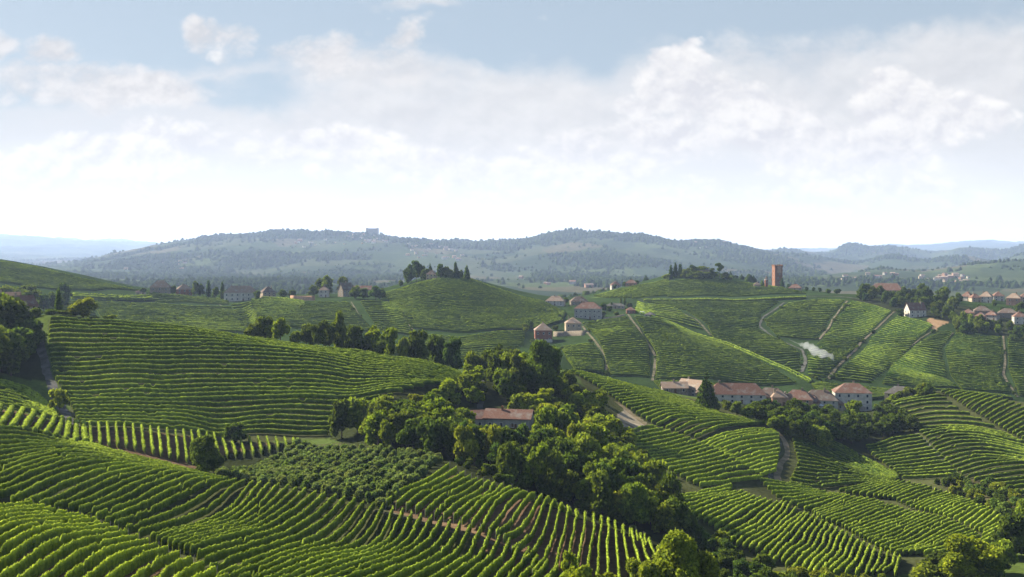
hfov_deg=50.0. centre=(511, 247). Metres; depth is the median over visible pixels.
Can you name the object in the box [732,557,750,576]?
broadleaf tree
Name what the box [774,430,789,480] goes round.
dirt track
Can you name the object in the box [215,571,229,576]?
vine row
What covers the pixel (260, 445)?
vine row
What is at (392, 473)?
hazel bush
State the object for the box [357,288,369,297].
broadleaf tree
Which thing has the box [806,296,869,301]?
road
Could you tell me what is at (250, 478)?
hazel bush
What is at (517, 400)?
shrub
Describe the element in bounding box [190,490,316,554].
vine row
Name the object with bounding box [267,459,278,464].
hazel bush
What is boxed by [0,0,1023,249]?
sky
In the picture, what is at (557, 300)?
house
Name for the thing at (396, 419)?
broadleaf tree
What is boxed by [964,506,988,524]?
vine row
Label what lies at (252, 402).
vine row
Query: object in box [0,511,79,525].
vine row
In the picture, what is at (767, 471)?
vine row
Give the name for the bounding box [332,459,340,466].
hazel bush
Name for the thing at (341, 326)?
slender tree
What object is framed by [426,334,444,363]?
broadleaf tree
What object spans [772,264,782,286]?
brick tower
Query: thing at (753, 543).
vine row
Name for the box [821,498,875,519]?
vine row
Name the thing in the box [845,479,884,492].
vine row
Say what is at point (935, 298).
shrub
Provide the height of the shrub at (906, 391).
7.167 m
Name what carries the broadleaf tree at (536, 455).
on the terrain
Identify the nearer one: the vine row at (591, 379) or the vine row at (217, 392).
the vine row at (217, 392)
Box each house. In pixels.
[0,289,21,295]
[14,293,38,311]
[150,279,171,293]
[176,284,191,295]
[224,285,255,301]
[260,285,275,297]
[319,284,329,296]
[337,281,352,296]
[353,286,371,293]
[426,270,437,279]
[533,321,551,341]
[546,295,565,305]
[564,316,581,330]
[569,280,576,283]
[570,295,588,305]
[574,301,601,319]
[584,283,593,287]
[607,303,624,308]
[610,280,620,289]
[625,280,636,286]
[626,307,634,313]
[644,312,654,316]
[660,379,688,395]
[679,376,701,396]
[714,380,765,404]
[762,385,787,398]
[770,388,788,405]
[784,391,792,399]
[788,283,801,289]
[789,388,814,404]
[808,392,820,407]
[809,388,838,408]
[822,397,843,410]
[831,381,872,411]
[874,282,901,294]
[884,384,912,403]
[903,301,926,317]
[962,290,971,300]
[965,308,974,315]
[968,292,981,301]
[973,305,990,314]
[974,310,986,319]
[980,290,993,302]
[985,309,999,319]
[992,290,1004,300]
[997,307,1016,318]
[1006,292,1021,305]
[1012,310,1023,323]
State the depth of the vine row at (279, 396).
382.34 m
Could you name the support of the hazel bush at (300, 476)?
on the terrain
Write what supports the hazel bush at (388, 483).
on the terrain
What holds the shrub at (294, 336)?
on the terrain
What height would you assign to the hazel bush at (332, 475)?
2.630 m
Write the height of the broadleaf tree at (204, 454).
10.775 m
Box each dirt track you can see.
[36,324,79,425]
[373,509,562,575]
[477,380,484,409]
[582,326,607,372]
[614,401,647,424]
[627,314,655,380]
[685,314,711,334]
[759,302,806,371]
[768,442,781,478]
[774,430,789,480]
[819,301,847,338]
[827,311,893,378]
[1002,336,1017,396]
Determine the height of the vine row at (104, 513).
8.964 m
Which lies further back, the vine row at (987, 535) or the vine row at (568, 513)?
the vine row at (987, 535)
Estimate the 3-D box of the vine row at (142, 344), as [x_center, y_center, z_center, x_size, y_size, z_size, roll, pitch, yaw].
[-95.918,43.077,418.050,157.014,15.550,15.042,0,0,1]
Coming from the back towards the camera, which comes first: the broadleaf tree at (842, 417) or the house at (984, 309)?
the house at (984, 309)
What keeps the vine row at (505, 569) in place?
on the terrain
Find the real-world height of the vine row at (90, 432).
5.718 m
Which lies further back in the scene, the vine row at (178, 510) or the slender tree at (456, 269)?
the slender tree at (456, 269)
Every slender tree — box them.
[333,310,346,347]
[453,262,458,277]
[855,288,862,298]
[856,283,869,292]
[876,285,884,294]
[894,290,906,300]
[895,297,906,306]
[901,286,908,295]
[913,290,921,298]
[917,283,922,290]
[934,309,941,316]
[939,289,948,302]
[954,320,960,331]
[955,292,963,302]
[957,311,966,324]
[959,320,971,333]
[968,314,973,322]
[968,322,976,334]
[973,316,979,323]
[979,314,985,322]
[989,320,994,328]
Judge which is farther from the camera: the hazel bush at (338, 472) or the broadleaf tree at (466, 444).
the broadleaf tree at (466, 444)
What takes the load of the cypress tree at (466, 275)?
on the terrain
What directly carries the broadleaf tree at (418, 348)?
on the terrain
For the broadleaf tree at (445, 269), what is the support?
on the terrain
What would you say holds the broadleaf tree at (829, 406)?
on the terrain
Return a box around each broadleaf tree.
[0,285,14,291]
[0,293,33,325]
[0,316,11,328]
[0,324,13,356]
[0,328,27,372]
[0,338,30,375]
[7,315,23,328]
[12,326,36,354]
[14,284,36,291]
[19,317,48,346]
[21,290,45,303]
[39,294,50,310]
[48,291,64,306]
[52,310,69,314]
[58,282,71,305]
[67,297,97,317]
[67,312,80,316]
[170,285,175,292]
[189,434,219,471]
[191,281,199,294]
[196,284,204,295]
[210,450,224,472]
[212,287,219,297]
[221,422,247,443]
[244,321,262,336]
[253,290,260,298]
[255,316,274,337]
[271,317,290,339]
[278,289,287,296]
[287,290,295,295]
[300,323,314,344]
[308,285,318,294]
[310,321,326,344]
[315,278,324,290]
[320,275,332,293]
[321,319,336,346]
[328,398,354,438]
[337,276,347,290]
[343,324,365,348]
[344,397,368,433]
[349,285,359,297]
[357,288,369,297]
[358,420,379,442]
[363,409,388,445]
[364,324,379,351]
[364,396,392,441]
[367,285,382,299]
[375,394,390,402]
[378,419,395,446]
[380,326,397,355]
[387,410,411,445]
[392,398,415,413]
[395,418,422,449]
[400,406,420,445]
[402,402,431,415]
[403,267,408,283]
[407,263,415,281]
[407,329,429,360]
[407,393,422,402]
[411,261,421,281]
[412,413,434,449]
[416,265,424,280]
[416,400,424,408]
[416,417,448,452]
[420,268,428,279]
[422,391,445,412]
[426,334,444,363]
[428,400,454,419]
[431,386,447,400]
[436,264,443,277]
[437,378,456,397]
[438,417,453,429]
[440,266,448,277]
[441,336,462,369]
[443,400,455,414]
[443,421,460,458]
[447,415,464,422]
[452,425,479,462]
[454,413,464,418]
[455,407,476,423]
[457,374,471,390]
[460,419,471,458]
[462,364,483,374]
[463,350,478,370]
[463,387,477,402]
[469,424,484,464]
[471,390,484,403]
[473,354,485,379]
[479,423,498,463]
[482,349,493,371]
[483,353,500,382]
[484,425,503,459]
[486,442,500,464]
[492,367,509,395]
[494,343,508,354]
[494,373,517,402]
[496,440,518,478]
[499,351,512,370]
[500,425,520,445]
[508,348,520,366]
[509,353,528,384]
[512,429,527,445]
[515,386,526,394]
[515,447,526,481]
[516,422,529,437]
[517,339,562,388]
[519,351,531,359]
[520,438,538,455]
[521,441,548,489]
[522,323,528,331]
[522,393,535,407]
[529,426,554,446]
[530,448,567,491]
[531,405,555,430]
[537,388,554,402]
[539,376,552,395]
[545,436,564,478]
[546,423,560,436]
[552,380,559,395]
[553,409,571,436]
[554,382,571,399]
[558,451,579,482]
[559,369,568,376]
[560,469,572,498]
[561,369,576,385]
[561,436,574,444]
[562,440,572,454]
[563,439,589,478]
[564,471,580,502]
[566,422,585,438]
[568,384,581,392]
[568,393,587,412]
[572,431,602,459]
[575,420,609,451]
[575,477,591,503]
[580,392,596,412]
[581,399,610,418]
[582,461,607,489]
[586,470,615,517]
[588,451,608,462]
[592,390,603,403]
[594,456,626,490]
[594,461,617,491]
[597,414,619,435]
[598,387,609,404]
[602,442,626,476]
[609,432,628,444]
[612,490,625,516]
[614,482,649,524]
[621,459,644,479]
[622,443,636,452]
[624,478,638,483]
[625,557,664,576]
[635,472,658,488]
[639,457,667,483]
[640,481,667,499]
[643,485,659,523]
[644,494,659,528]
[651,500,678,534]
[651,527,699,576]
[658,494,664,505]
[660,471,682,503]
[662,274,671,278]
[665,495,697,530]
[680,269,687,276]
[686,268,694,277]
[686,271,694,278]
[689,265,699,271]
[691,271,703,278]
[694,549,719,576]
[699,266,709,269]
[703,272,712,278]
[710,552,726,569]
[711,530,730,540]
[711,536,721,551]
[716,549,736,573]
[717,538,735,552]
[718,568,729,576]
[721,272,728,278]
[730,401,741,414]
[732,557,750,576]
[739,403,754,418]
[746,401,767,419]
[751,399,769,410]
[760,566,780,576]
[766,411,785,429]
[767,399,780,407]
[767,404,783,416]
[782,405,791,416]
[783,421,804,438]
[785,397,803,410]
[785,408,802,422]
[796,419,817,437]
[802,402,810,411]
[803,411,821,425]
[807,419,818,436]
[807,424,832,446]
[809,407,828,413]
[810,404,820,409]
[819,414,836,427]
[820,420,840,441]
[822,432,833,447]
[824,404,837,410]
[826,408,839,415]
[833,413,843,421]
[835,419,853,440]
[838,414,856,425]
[841,409,850,414]
[844,399,862,412]
[848,423,862,443]
[849,410,864,423]
[856,412,873,424]
[863,422,874,435]
[867,285,877,296]
[873,405,886,414]
[873,417,892,437]
[889,415,901,433]
[896,309,903,315]
[902,414,920,430]
[915,296,929,303]
[921,550,949,576]
[923,382,934,394]
[935,286,950,293]
[937,533,1005,576]
[941,308,949,316]
[948,311,956,320]
[974,319,984,332]
[974,555,1005,576]
[990,512,1023,554]
[990,538,1018,569]
[994,319,1003,327]
[1008,329,1020,340]
[1014,304,1020,311]
[1015,498,1023,512]
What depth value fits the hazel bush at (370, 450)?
312.39 m
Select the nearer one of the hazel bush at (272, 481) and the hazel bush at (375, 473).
the hazel bush at (272, 481)
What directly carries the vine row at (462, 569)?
on the terrain
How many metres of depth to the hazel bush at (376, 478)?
255.94 m
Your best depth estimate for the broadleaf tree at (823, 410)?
519.69 m
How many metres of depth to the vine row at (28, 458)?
247.17 m
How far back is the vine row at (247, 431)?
351.35 m
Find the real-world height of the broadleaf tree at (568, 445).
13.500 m
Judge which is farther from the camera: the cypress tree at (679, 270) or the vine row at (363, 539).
the cypress tree at (679, 270)
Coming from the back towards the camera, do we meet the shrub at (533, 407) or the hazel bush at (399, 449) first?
the shrub at (533, 407)
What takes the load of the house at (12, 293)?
on the terrain
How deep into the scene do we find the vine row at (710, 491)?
343.72 m
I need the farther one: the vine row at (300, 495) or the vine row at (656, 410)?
the vine row at (656, 410)
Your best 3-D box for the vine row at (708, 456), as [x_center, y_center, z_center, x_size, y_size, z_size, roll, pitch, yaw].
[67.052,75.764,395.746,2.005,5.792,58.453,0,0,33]
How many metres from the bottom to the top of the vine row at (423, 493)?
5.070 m
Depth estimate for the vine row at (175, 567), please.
163.71 m
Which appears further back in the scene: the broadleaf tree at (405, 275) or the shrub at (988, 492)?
the broadleaf tree at (405, 275)
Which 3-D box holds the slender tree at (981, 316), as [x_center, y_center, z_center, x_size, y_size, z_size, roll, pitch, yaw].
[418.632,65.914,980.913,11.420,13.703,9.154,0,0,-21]
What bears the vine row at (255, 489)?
on the terrain
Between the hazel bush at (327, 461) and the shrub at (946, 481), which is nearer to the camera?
the hazel bush at (327, 461)
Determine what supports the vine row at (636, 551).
on the terrain
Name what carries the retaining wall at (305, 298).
on the terrain
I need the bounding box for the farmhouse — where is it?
[455,406,534,430]
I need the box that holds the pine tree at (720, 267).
[715,263,723,277]
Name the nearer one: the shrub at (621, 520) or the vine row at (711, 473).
the shrub at (621, 520)
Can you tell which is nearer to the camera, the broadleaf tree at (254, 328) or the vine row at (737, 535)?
the vine row at (737, 535)
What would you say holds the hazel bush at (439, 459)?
on the terrain
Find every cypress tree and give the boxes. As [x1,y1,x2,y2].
[54,288,61,310]
[205,280,210,296]
[219,281,223,298]
[463,265,469,278]
[669,265,673,278]
[673,262,677,277]
[677,264,682,276]
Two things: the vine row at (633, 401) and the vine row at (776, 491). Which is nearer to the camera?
the vine row at (776, 491)
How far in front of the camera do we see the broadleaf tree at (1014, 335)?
915.32 m
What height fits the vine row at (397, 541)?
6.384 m
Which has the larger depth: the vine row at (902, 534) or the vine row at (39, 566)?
the vine row at (902, 534)
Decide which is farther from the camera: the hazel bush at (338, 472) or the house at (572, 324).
the house at (572, 324)
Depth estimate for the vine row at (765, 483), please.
392.89 m
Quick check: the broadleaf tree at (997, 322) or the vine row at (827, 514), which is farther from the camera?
the broadleaf tree at (997, 322)
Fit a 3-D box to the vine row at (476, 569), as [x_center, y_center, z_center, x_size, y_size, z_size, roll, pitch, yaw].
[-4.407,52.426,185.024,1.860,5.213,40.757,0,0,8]
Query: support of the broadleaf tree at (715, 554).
on the terrain
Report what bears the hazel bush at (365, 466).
on the terrain
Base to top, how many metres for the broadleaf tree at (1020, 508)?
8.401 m
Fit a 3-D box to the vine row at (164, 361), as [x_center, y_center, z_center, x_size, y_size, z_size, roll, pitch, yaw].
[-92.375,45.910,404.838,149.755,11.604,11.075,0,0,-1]
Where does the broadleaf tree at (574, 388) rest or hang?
on the terrain
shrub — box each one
[30,307,43,316]
[44,309,56,314]
[103,315,117,318]
[266,330,273,338]
[289,331,300,342]
[338,331,352,348]
[357,338,368,350]
[373,339,387,353]
[396,337,409,356]
[448,269,453,277]
[450,392,461,404]
[454,456,466,465]
[457,270,463,277]
[463,461,470,469]
[465,374,474,381]
[471,373,483,381]
[471,380,487,393]
[475,459,483,469]
[476,469,486,475]
[481,463,497,475]
[493,473,502,482]
[501,474,514,486]
[507,402,515,408]
[509,394,524,408]
[515,481,521,488]
[528,319,533,329]
[528,405,537,410]
[535,398,544,405]
[537,483,549,495]
[538,403,556,408]
[547,396,564,404]
[549,491,560,500]
[552,402,563,408]
[553,403,573,415]
[556,483,562,492]
[558,492,570,502]
[562,395,570,403]
[567,564,592,576]
[568,403,576,412]
[570,413,577,423]
[574,500,581,508]
[580,417,596,423]
[580,503,590,513]
[590,413,604,423]
[594,572,616,576]
[597,510,609,518]
[600,302,606,309]
[605,435,618,443]
[610,511,620,521]
[611,442,628,454]
[613,418,622,434]
[616,441,625,446]
[616,515,626,523]
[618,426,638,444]
[630,525,636,533]
[632,452,649,465]
[637,449,650,459]
[689,525,704,544]
[698,537,716,553]
[701,533,710,539]
[722,399,731,408]
[734,549,745,560]
[744,562,752,576]
[749,561,765,572]
[749,572,763,576]
[752,552,775,569]
[773,571,785,576]
[785,566,795,573]
[786,571,797,576]
[794,565,809,576]
[808,569,821,576]
[819,566,833,576]
[838,572,851,576]
[852,572,866,576]
[862,292,868,299]
[867,293,874,299]
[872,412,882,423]
[881,290,889,302]
[883,403,892,414]
[889,291,895,297]
[889,297,897,306]
[889,394,899,399]
[891,406,899,413]
[894,391,904,397]
[896,408,907,425]
[902,388,912,396]
[903,387,915,395]
[905,293,911,299]
[909,560,934,576]
[915,383,923,391]
[916,389,925,395]
[920,290,926,296]
[922,286,929,295]
[926,296,934,307]
[933,295,942,301]
[934,478,940,484]
[935,300,943,310]
[941,476,952,486]
[943,304,954,311]
[947,297,956,304]
[948,485,962,495]
[950,477,957,484]
[951,472,964,483]
[952,300,958,307]
[952,314,958,324]
[956,480,963,487]
[956,491,965,496]
[962,484,975,492]
[966,488,974,498]
[972,496,985,504]
[974,489,984,495]
[974,493,984,497]
[979,486,988,493]
[983,322,989,332]
[984,476,994,484]
[984,499,991,507]
[985,489,994,497]
[988,482,1000,489]
[990,497,1001,509]
[992,490,1001,498]
[994,324,1001,332]
[995,505,1005,514]
[997,494,1007,501]
[998,501,1008,507]
[999,481,1006,486]
[1000,487,1007,496]
[1005,484,1014,488]
[1006,321,1013,329]
[1007,488,1017,497]
[1009,496,1020,505]
[1013,325,1023,337]
[1013,493,1022,497]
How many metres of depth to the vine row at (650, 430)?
431.56 m
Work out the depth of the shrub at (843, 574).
252.89 m
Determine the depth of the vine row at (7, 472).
238.52 m
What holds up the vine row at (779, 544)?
on the terrain
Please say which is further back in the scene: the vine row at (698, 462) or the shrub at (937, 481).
the shrub at (937, 481)
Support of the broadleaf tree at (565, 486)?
on the terrain
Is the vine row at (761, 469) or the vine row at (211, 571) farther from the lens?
the vine row at (761, 469)
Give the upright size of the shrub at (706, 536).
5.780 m
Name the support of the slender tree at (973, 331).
on the terrain
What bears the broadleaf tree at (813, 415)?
on the terrain
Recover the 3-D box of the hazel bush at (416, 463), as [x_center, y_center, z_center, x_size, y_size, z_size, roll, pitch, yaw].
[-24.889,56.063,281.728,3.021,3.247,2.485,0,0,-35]
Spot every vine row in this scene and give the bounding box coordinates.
[0,402,3,414]
[0,404,14,425]
[0,424,159,459]
[0,429,167,461]
[0,433,170,462]
[0,438,170,463]
[0,441,171,463]
[0,444,173,464]
[0,447,172,464]
[0,447,179,467]
[0,449,177,470]
[0,452,181,477]
[0,453,167,484]
[0,456,187,488]
[0,458,186,498]
[0,498,33,507]
[0,503,45,509]
[0,505,58,515]
[0,509,67,520]
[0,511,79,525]
[0,512,91,534]
[0,516,96,547]
[0,520,100,557]
[0,521,110,571]
[0,525,118,576]
[8,406,25,425]
[10,460,191,502]
[17,527,128,576]
[21,408,36,430]
[24,462,188,503]
[32,412,46,432]
[39,463,196,506]
[40,533,139,576]
[42,413,57,435]
[48,331,461,374]
[48,336,458,375]
[48,341,456,375]
[49,323,460,373]
[49,326,459,373]
[49,345,457,376]
[49,348,457,378]
[50,316,460,371]
[50,319,461,372]
[50,354,457,379]
[51,358,457,381]
[52,363,458,382]
[52,415,65,437]
[53,367,457,385]
[54,465,197,510]
[55,372,442,381]
[58,377,441,385]
[61,380,434,389]
[62,417,72,439]
[64,381,423,394]
[64,537,149,576]
[67,384,413,397]
[68,467,203,511]
[69,387,402,401]
[70,392,392,406]
[72,400,373,412]
[72,418,79,440]
[73,407,332,417]
[76,411,328,423]
[76,414,330,428]
[78,468,208,513]
[79,417,329,431]
[80,420,89,441]
[80,420,327,436]
[83,541,158,576]
[87,470,214,516]
[88,420,92,442]
[96,473,217,519]
[97,421,101,444]
[105,421,110,446]
[105,475,223,523]
[105,544,168,576]
[114,422,119,447]
[114,475,229,528]
[123,422,128,448]
[126,477,236,532]
[131,423,136,450]
[131,549,180,576]
[138,479,245,537]
[140,424,145,452]
[149,424,154,454]
[150,479,254,541]
[153,555,194,576]
[156,480,261,542]
[157,426,162,456]
[161,482,269,546]
[166,426,171,458]
[168,482,279,547]
[172,484,288,550]
[173,560,204,576]
[174,428,179,461]
[178,486,297,551]
[182,428,188,462]
[184,487,306,553]
[190,429,193,440]
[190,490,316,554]
[191,565,216,576]
[196,491,325,560]
[204,492,336,565]
[209,496,345,571]
[213,432,218,447]
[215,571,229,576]
[218,497,355,574]
[221,438,228,458]
[229,500,364,576]
[230,438,237,457]
[237,502,374,576]
[240,437,245,456]
[248,435,254,455]
[253,502,383,576]
[257,435,263,454]
[264,505,393,576]
[266,435,270,452]
[275,436,279,450]
[279,508,403,576]
[283,436,287,445]
[294,509,412,576]
[307,513,421,576]
[325,514,432,576]
[337,516,442,576]
[364,519,450,576]
[385,462,449,508]
[388,520,460,576]
[395,466,456,510]
[406,471,464,510]
[407,524,471,576]
[415,474,471,515]
[425,475,477,516]
[429,527,480,576]
[434,477,483,520]
[443,479,489,521]
[447,529,490,576]
[453,480,494,522]
[461,482,503,524]
[461,534,500,576]
[470,485,511,529]
[477,537,510,576]
[480,487,520,532]
[488,490,527,533]
[494,541,519,576]
[495,491,534,537]
[503,493,542,544]
[507,546,530,576]
[511,495,550,557]
[518,553,538,576]
[522,498,557,564]
[532,502,565,575]
[532,558,548,576]
[544,564,558,576]
[547,504,571,576]
[559,508,579,576]
[570,369,664,390]
[575,371,666,391]
[577,511,586,565]
[580,373,671,393]
[584,376,675,394]
[586,513,595,564]
[588,378,681,397]
[592,380,684,398]
[595,515,602,576]
[597,382,680,397]
[601,383,693,401]
[605,517,610,571]
[606,387,692,401]
[608,389,693,402]
[612,391,697,404]
[613,520,620,576]
[615,393,712,408]
[619,396,717,410]
[621,524,632,576]
[622,398,718,411]
[626,400,728,414]
[629,527,640,564]
[631,402,733,415]
[633,424,655,431]
[635,427,663,434]
[635,434,683,445]
[635,529,650,560]
[636,404,736,415]
[636,431,678,441]
[636,436,689,449]
[637,429,670,438]
[641,407,741,416]
[643,438,696,451]
[643,533,655,557]
[646,409,743,419]
[648,441,702,454]
[650,444,708,457]
[651,411,750,422]
[654,445,714,459]
[656,413,758,425]
[661,447,720,461]
[666,416,760,428]
[666,448,727,466]
[668,453,732,470]
[674,456,736,473]
[675,417,762,431]
[680,460,740,477]
[680,482,732,495]
[683,487,731,498]
[684,419,763,435]
[685,490,729,502]
[686,464,747,481]
[686,490,736,505]
[688,489,743,510]
[693,469,754,483]
[693,491,746,515]
[694,421,765,438]
[697,492,749,519]
[699,474,762,486]
[701,427,774,443]
[703,494,755,523]
[706,428,775,444]
[708,495,761,526]
[710,430,776,445]
[713,431,779,448]
[714,497,766,530]
[719,435,779,450]
[719,499,772,531]
[724,439,779,453]
[727,500,777,535]
[729,443,779,456]
[730,500,782,542]
[735,447,779,459]
[736,501,786,546]
[740,451,778,463]
[742,501,791,548]
[745,455,778,467]
[748,506,796,551]
[749,459,777,468]
[754,463,777,473]
[755,511,801,552]
[759,468,775,475]
[760,477,804,485]
[761,511,805,553]
[763,481,812,488]
[767,485,818,489]
[767,512,809,557]
[771,489,826,493]
[772,513,814,562]
[776,491,832,497]
[781,515,818,563]
[782,492,834,500]
[785,519,823,567]
[791,492,839,504]
[791,522,827,566]
[797,493,842,507]
[802,523,833,567]
[804,493,845,510]
[807,526,838,575]
[811,494,849,513]
[813,529,843,569]
[814,495,855,514]
[816,496,862,515]
[819,496,868,518]
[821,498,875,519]
[822,532,847,567]
[825,499,879,521]
[828,534,854,572]
[831,501,883,523]
[833,538,859,574]
[836,503,888,525]
[839,479,879,492]
[841,504,893,527]
[844,504,898,529]
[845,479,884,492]
[845,540,865,573]
[848,507,903,531]
[851,509,909,533]
[852,479,890,494]
[855,510,914,535]
[855,543,870,574]
[859,479,895,495]
[859,510,919,537]
[863,511,924,539]
[865,545,875,574]
[866,479,899,495]
[867,513,930,541]
[870,547,882,575]
[871,513,935,544]
[873,479,905,497]
[874,515,940,546]
[876,550,889,575]
[878,481,910,497]
[879,515,945,548]
[882,551,895,573]
[883,482,915,498]
[884,517,950,551]
[887,482,921,498]
[890,520,955,553]
[892,484,926,499]
[893,554,901,576]
[895,521,960,554]
[896,485,931,501]
[901,488,936,503]
[902,525,965,554]
[906,489,941,506]
[908,526,969,554]
[910,491,947,508]
[914,529,975,554]
[915,492,951,509]
[919,495,955,510]
[924,495,959,511]
[924,531,977,554]
[929,496,963,512]
[933,498,966,514]
[934,534,980,551]
[938,499,971,514]
[943,500,972,516]
[947,502,975,517]
[953,503,982,520]
[958,505,985,522]
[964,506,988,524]
[970,508,992,528]
[974,510,996,529]
[978,513,1000,532]
[980,527,998,538]
[982,525,997,536]
[983,522,998,531]
[983,536,991,541]
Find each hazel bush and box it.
[215,468,225,475]
[222,468,231,478]
[231,471,243,481]
[241,473,250,482]
[248,476,256,483]
[255,469,265,476]
[257,474,267,485]
[266,474,275,481]
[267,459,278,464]
[268,477,276,486]
[271,468,280,473]
[272,454,278,459]
[279,475,288,486]
[280,471,292,477]
[283,446,290,452]
[284,451,294,457]
[284,458,293,464]
[286,443,295,449]
[287,474,294,481]
[289,476,298,487]
[290,448,298,455]
[292,437,300,447]
[295,444,304,450]
[295,455,303,460]
[295,465,303,469]
[295,473,303,484]
[298,449,306,453]
[300,480,311,489]
[301,440,310,447]
[301,471,311,478]
[303,465,313,470]
[304,453,313,462]
[304,473,317,484]
[308,462,315,466]
[311,455,320,461]
[311,482,321,491]
[315,464,325,474]
[320,470,328,479]
[320,481,333,495]
[321,458,331,464]
[322,475,331,480]
[324,443,333,449]
[326,473,336,478]
[327,467,334,473]
[328,450,337,456]
[331,444,339,449]
[331,485,343,497]
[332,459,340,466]
[332,475,343,485]
[333,469,344,476]
[339,467,348,475]
[341,486,353,497]
[344,469,354,477]
[344,478,354,481]
[345,451,352,458]
[346,463,353,469]
[346,481,358,493]
[351,449,360,456]
[351,467,359,475]
[352,476,361,481]
[353,452,364,456]
[353,489,363,500]
[354,459,363,467]
[355,480,365,485]
[357,484,369,496]
[359,463,369,469]
[360,456,368,463]
[360,469,370,477]
[361,448,373,453]
[364,474,372,483]
[364,490,377,504]
[367,451,376,459]
[369,481,375,491]
[372,470,380,479]
[373,444,383,450]
[373,476,383,481]
[374,448,380,455]
[374,460,383,469]
[374,489,383,496]
[375,497,385,508]
[376,481,387,494]
[377,480,389,490]
[378,468,386,478]
[379,450,386,457]
[380,458,388,466]
[383,474,391,481]
[384,463,393,468]
[385,469,396,476]
[385,490,395,501]
[387,445,393,452]
[387,478,396,488]
[392,463,403,471]
[392,472,403,482]
[392,484,399,495]
[397,447,404,452]
[397,451,407,460]
[398,460,408,466]
[398,480,406,486]
[402,473,413,484]
[404,465,414,473]
[405,453,414,458]
[409,460,419,469]
[411,472,419,482]
[413,457,424,464]
[414,468,421,478]
[416,449,422,456]
[417,465,427,476]
[421,454,428,459]
[424,459,433,468]
[427,454,436,465]
[436,455,442,463]
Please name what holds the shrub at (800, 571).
on the terrain
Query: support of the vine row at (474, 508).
on the terrain
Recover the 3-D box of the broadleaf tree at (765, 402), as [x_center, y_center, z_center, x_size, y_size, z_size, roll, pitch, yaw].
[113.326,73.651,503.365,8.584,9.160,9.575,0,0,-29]
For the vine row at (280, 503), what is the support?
on the terrain
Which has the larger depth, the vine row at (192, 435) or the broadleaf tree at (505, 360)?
the broadleaf tree at (505, 360)
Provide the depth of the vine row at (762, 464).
417.14 m
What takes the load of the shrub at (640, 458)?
on the terrain
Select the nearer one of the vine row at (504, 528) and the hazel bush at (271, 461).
the vine row at (504, 528)
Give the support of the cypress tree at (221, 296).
on the terrain
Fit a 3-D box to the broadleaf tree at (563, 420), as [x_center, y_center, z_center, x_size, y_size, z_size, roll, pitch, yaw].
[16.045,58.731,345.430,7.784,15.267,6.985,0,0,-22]
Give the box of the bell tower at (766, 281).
[764,276,767,286]
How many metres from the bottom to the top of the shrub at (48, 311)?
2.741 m
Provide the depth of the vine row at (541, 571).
179.91 m
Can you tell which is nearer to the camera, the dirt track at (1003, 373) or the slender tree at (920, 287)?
the dirt track at (1003, 373)
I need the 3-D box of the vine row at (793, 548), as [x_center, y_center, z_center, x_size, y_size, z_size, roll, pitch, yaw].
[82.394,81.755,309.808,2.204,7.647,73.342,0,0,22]
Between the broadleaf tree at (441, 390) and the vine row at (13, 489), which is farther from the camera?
the broadleaf tree at (441, 390)
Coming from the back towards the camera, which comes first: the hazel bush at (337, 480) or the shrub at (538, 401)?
the shrub at (538, 401)
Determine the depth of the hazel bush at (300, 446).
333.83 m
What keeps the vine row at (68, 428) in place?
on the terrain
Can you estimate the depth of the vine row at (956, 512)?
362.49 m
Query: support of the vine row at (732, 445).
on the terrain
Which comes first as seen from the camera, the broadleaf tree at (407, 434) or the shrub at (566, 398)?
the broadleaf tree at (407, 434)
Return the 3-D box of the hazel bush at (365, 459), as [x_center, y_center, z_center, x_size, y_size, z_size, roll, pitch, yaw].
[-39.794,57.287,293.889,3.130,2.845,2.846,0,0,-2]
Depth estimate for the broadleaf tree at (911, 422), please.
529.35 m
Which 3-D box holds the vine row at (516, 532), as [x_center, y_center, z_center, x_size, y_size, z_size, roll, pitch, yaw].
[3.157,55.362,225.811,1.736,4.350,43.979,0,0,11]
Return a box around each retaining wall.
[290,295,314,300]
[553,330,584,336]
[603,314,624,318]
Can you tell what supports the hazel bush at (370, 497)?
on the terrain
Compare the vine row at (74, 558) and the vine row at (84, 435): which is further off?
the vine row at (84, 435)
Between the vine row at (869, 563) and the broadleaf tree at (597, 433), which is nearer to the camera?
the vine row at (869, 563)
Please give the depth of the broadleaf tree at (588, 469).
292.56 m
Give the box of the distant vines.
[0,261,1023,493]
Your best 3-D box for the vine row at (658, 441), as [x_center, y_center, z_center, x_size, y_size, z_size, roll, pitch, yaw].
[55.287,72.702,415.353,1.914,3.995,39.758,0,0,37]
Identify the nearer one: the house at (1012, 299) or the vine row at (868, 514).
the vine row at (868, 514)
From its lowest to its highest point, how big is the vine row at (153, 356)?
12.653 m
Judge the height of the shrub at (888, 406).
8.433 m
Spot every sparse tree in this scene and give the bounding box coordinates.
[47,388,69,417]
[560,550,577,576]
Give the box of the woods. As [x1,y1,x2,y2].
[0,227,1023,296]
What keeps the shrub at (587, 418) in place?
on the terrain
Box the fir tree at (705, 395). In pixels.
[694,372,720,408]
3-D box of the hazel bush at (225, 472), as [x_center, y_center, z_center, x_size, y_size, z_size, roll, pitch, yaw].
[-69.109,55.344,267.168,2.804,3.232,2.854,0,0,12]
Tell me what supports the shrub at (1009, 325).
on the terrain
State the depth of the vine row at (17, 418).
307.82 m
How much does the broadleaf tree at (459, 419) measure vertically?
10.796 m
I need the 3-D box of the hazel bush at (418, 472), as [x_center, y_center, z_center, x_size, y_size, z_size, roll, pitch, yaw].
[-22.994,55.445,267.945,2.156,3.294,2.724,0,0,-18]
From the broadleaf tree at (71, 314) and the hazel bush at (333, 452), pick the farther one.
the broadleaf tree at (71, 314)
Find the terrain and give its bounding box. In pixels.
[0,230,1023,576]
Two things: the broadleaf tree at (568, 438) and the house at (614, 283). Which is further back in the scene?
the house at (614, 283)
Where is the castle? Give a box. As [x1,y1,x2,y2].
[366,228,378,233]

